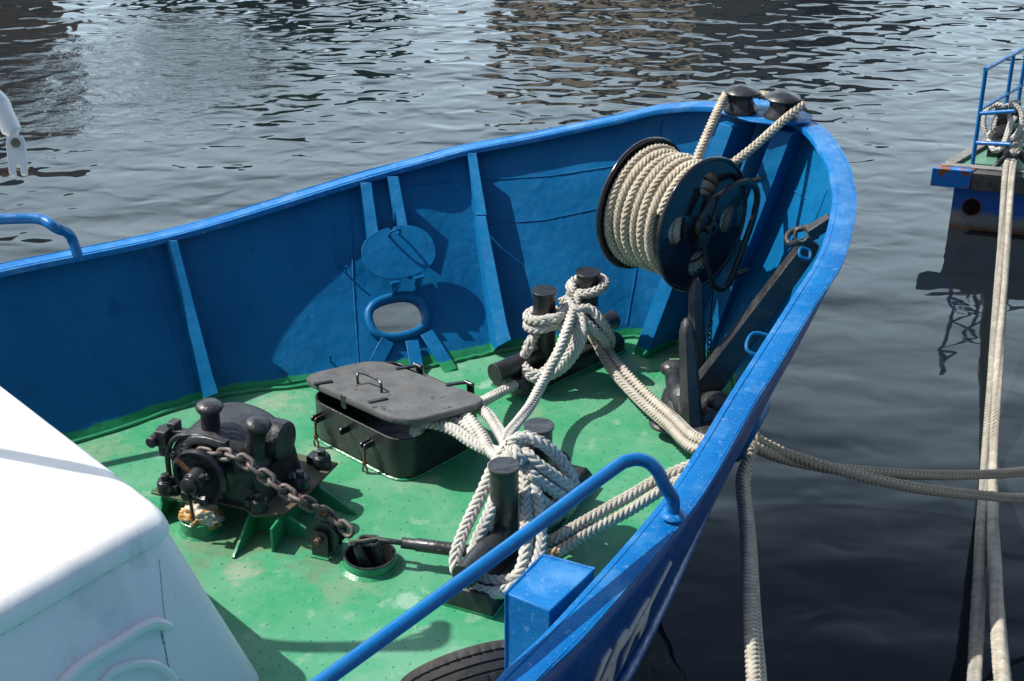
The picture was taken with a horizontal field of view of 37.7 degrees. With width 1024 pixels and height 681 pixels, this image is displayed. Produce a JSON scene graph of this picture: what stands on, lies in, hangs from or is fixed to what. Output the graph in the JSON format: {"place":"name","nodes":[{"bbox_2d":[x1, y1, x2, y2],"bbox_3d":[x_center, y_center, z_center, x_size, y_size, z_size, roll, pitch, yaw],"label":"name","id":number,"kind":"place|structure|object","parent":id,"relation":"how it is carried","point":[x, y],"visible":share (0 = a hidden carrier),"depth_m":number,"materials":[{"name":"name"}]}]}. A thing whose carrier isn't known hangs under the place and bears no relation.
{"place":"outdoors","nodes":[
{"label":"outdoors","id":0,"kind":"place"},
{"bbox_2d":[0,90,33,176],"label":"davit arm","id":1,"kind":"object","parent":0,"point":[10,127],"visible":1,"depth_m":6.02},
{"bbox_2d":[0,0,1023,680],"bbox_3d":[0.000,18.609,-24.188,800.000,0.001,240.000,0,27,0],"label":"water","id":2,"kind":"structure","parent":0,"point":[140,116],"depth_m":16.25,"materials":[{"name":"black liquid"}]},
{"bbox_2d":[0,84,856,680],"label":"blue boat","id":3,"kind":"object","parent":2,"relation":"on","point":[114,354],"visible":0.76,"depth_m":8.45,"materials":[{"name":"paint"}]},
{"bbox_2d":[0,386,258,680],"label":"white cabin","id":4,"kind":"object","parent":3,"relation":"on","point":[99,581],"visible":1,"depth_m":6.04,"materials":[{"name":"paint"}]},
{"bbox_2d":[178,519,223,541],"bbox_3d":[-1.539,0.898,7.403,0.224,0.078,0.224,0,27,0],"label":"deck pipe stub","id":5,"kind":"object","parent":3,"relation":"on","point":[201,533],"visible":0.59,"depth_m":7.33,"materials":[{"name":"green paint"}]},
{"bbox_2d":[178,503,225,529],"bbox_3d":[-1.525,0.856,7.372,0.233,0.153,0.180,0,27,0],"label":"rag","id":6,"kind":"object","parent":5,"relation":"in","point":[211,516],"visible":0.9,"depth_m":7.32,"materials":[{"name":"fabric"}]},
{"bbox_2d":[145,398,356,558],"bbox_3d":[-1.318,0.575,7.440,0.989,0.620,0.776,14,30,26],"label":"anchor windlass","id":7,"kind":"object","parent":3,"relation":"on","point":[262,438],"visible":0.94,"depth_m":7.34,"materials":[{"name":"black metal"}]},
{"bbox_2d":[196,446,354,538],"bbox_3d":[-1.188,0.713,7.174,0.937,0.357,0.147,9,28,18],"label":"anchor chain","id":8,"kind":"object","parent":7,"relation":"attached to","point":[316,508],"visible":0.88,"depth_m":7.11,"materials":[{"name":"metal"}]},
{"bbox_2d":[305,512,347,560],"bbox_3d":[-0.898,0.934,7.207,0.180,0.198,0.177,10,29,18],"label":"chain roller","id":9,"kind":"object","parent":3,"relation":"on","point":[323,538],"visible":0.82,"depth_m":7.16,"materials":[{"name":"black paint"}]},
{"bbox_2d":[339,542,401,582],"bbox_3d":[-0.675,1.240,7.247,0.300,0.510,0.300,0,27,0],"label":"chain pipe","id":10,"kind":"object","parent":3,"relation":"attached to","point":[350,568],"visible":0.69,"depth_m":7.09,"materials":[{"name":"green metal"}]},
{"bbox_2d":[307,361,482,480],"bbox_3d":[-0.614,0.375,8.071,0.993,0.431,0.696,23,35,37],"label":"deck hatch","id":11,"kind":"object","parent":3,"relation":"on","point":[367,415],"visible":0.97,"depth_m":7.92,"materials":[{"name":"black paint"}]},
{"bbox_2d":[409,404,526,464],"bbox_3d":[-0.178,0.483,7.625,0.426,0.507,1.203,-20,33,-33],"label":"hatch rope","id":12,"kind":"object","parent":11,"relation":"attached to","point":[467,429],"visible":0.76,"depth_m":7.57,"materials":[{"name":"grey fabric"}]},
{"bbox_2d":[348,534,468,567],"bbox_3d":[-0.441,1.032,7.109,0.657,0.226,0.132,2,27,5],"label":"chain stopper","id":13,"kind":"object","parent":3,"relation":"attached to","point":[427,546],"visible":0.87,"depth_m":7.07,"materials":[{"name":"black paint"}]},
{"bbox_2d":[401,639,504,680],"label":"old tyre","id":14,"kind":"object","parent":3,"relation":"on","point":[485,661],"visible":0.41,"depth_m":5.64,"materials":[{"name":"rubber"}]},
{"bbox_2d":[443,417,591,619],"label":"mooring bitts","id":15,"kind":"object","parent":3,"relation":"on","point":[505,524],"visible":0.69,"depth_m":6.90,"materials":[{"name":"black paint"}]},
{"bbox_2d":[448,430,579,598],"bbox_3d":[0.052,0.747,7.059,0.418,0.531,0.963,13,30,23],"label":"mooring rope","id":16,"kind":"object","parent":15,"relation":"attached to","point":[533,485],"visible":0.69,"depth_m":7.00,"materials":[{"name":"grey fabric"}]},
{"bbox_2d":[487,266,625,400],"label":"mooring bitts","id":17,"kind":"object","parent":3,"relation":"on","point":[505,371],"visible":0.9,"depth_m":8.68,"materials":[{"name":"black paint"}]},
{"bbox_2d":[469,273,615,448],"bbox_3d":[0.074,0.223,8.178,0.583,0.479,2.116,9,28,17],"label":"mooring rope","id":18,"kind":"object","parent":17,"relation":"attached to","point":[571,322],"visible":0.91,"depth_m":8.55,"materials":[{"name":"grey fabric"}]},
{"bbox_2d":[546,441,761,680],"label":"mooring line","id":19,"kind":"object","parent":3,"relation":"attached to","point":[753,671],"visible":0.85,"depth_m":6.79,"materials":[{"name":"fabric"}]},
{"bbox_2d":[545,443,766,680],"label":"mooring line","id":20,"kind":"object","parent":3,"relation":"attached to","point":[647,499],"visible":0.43,"depth_m":7.06,"materials":[{"name":"fabric"}]},
{"bbox_2d":[596,137,765,291],"bbox_3d":[0.960,-0.683,8.425,0.888,0.849,0.567,-24,36,-39],"label":"rope reel","id":21,"kind":"object","parent":3,"relation":"attached to","point":[700,229],"visible":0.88,"depth_m":8.25,"materials":[{"name":"black paint"}]},
{"bbox_2d":[604,90,805,275],"bbox_3d":[1.112,-0.863,8.529,0.498,0.876,1.270,24,35,39],"label":"reel rope","id":22,"kind":"object","parent":21,"relation":"attached to","point":[647,179],"visible":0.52,"depth_m":8.24,"materials":[{"name":"grey fabric"}]},
{"bbox_2d":[706,289,712,359],"bbox_3d":[1.135,-0.075,8.584,0.027,0.537,0.045,7,28,13],"label":"hanging chain","id":23,"kind":"object","parent":21,"relation":"hanging from","point":[710,338],"visible":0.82,"depth_m":8.59,"materials":[{"name":"black paint"}]},
{"bbox_2d":[649,213,829,434],"bbox_3d":[1.118,-0.080,8.044,0.938,1.239,0.712,16,31,28],"label":"stockless anchor","id":24,"kind":"object","parent":3,"relation":"on","point":[694,397],"visible":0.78,"depth_m":8.07,"materials":[{"name":"black paint"}]},
{"bbox_2d":[587,333,1023,479],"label":"mooring line","id":25,"kind":"object","parent":3,"relation":"attached to","point":[652,412],"visible":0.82,"depth_m":8.25,"materials":[{"name":"fabric"}]},
{"bbox_2d":[593,324,1023,502],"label":"mooring line","id":26,"kind":"object","parent":3,"relation":"attached to","point":[684,427],"visible":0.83,"depth_m":7.97,"materials":[{"name":"fabric"}]},
{"bbox_2d":[930,46,1023,234],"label":"moored barge","id":27,"kind":"object","parent":2,"relation":"on","point":[971,175],"visible":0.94,"depth_m":14.26,"materials":[{"name":"paint"}]},
{"bbox_2d":[966,130,1022,680],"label":"barge line","id":28,"kind":"object","parent":27,"relation":"attached to","point":[976,637],"visible":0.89,"depth_m":9.49,"materials":[{"name":"beige fabric"}]},
{"bbox_2d":[980,102,1023,152],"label":"mooring rope","id":29,"kind":"object","parent":27,"relation":"attached to","point":[988,135],"visible":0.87,"depth_m":14.48,"materials":[{"name":"grey fabric"}]},
{"bbox_2d":[987,130,1023,680],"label":"barge line","id":30,"kind":"object","parent":27,"relation":"attached to","point":[1001,667],"visible":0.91,"depth_m":9.90,"materials":[{"name":"fabric"}]}
]}

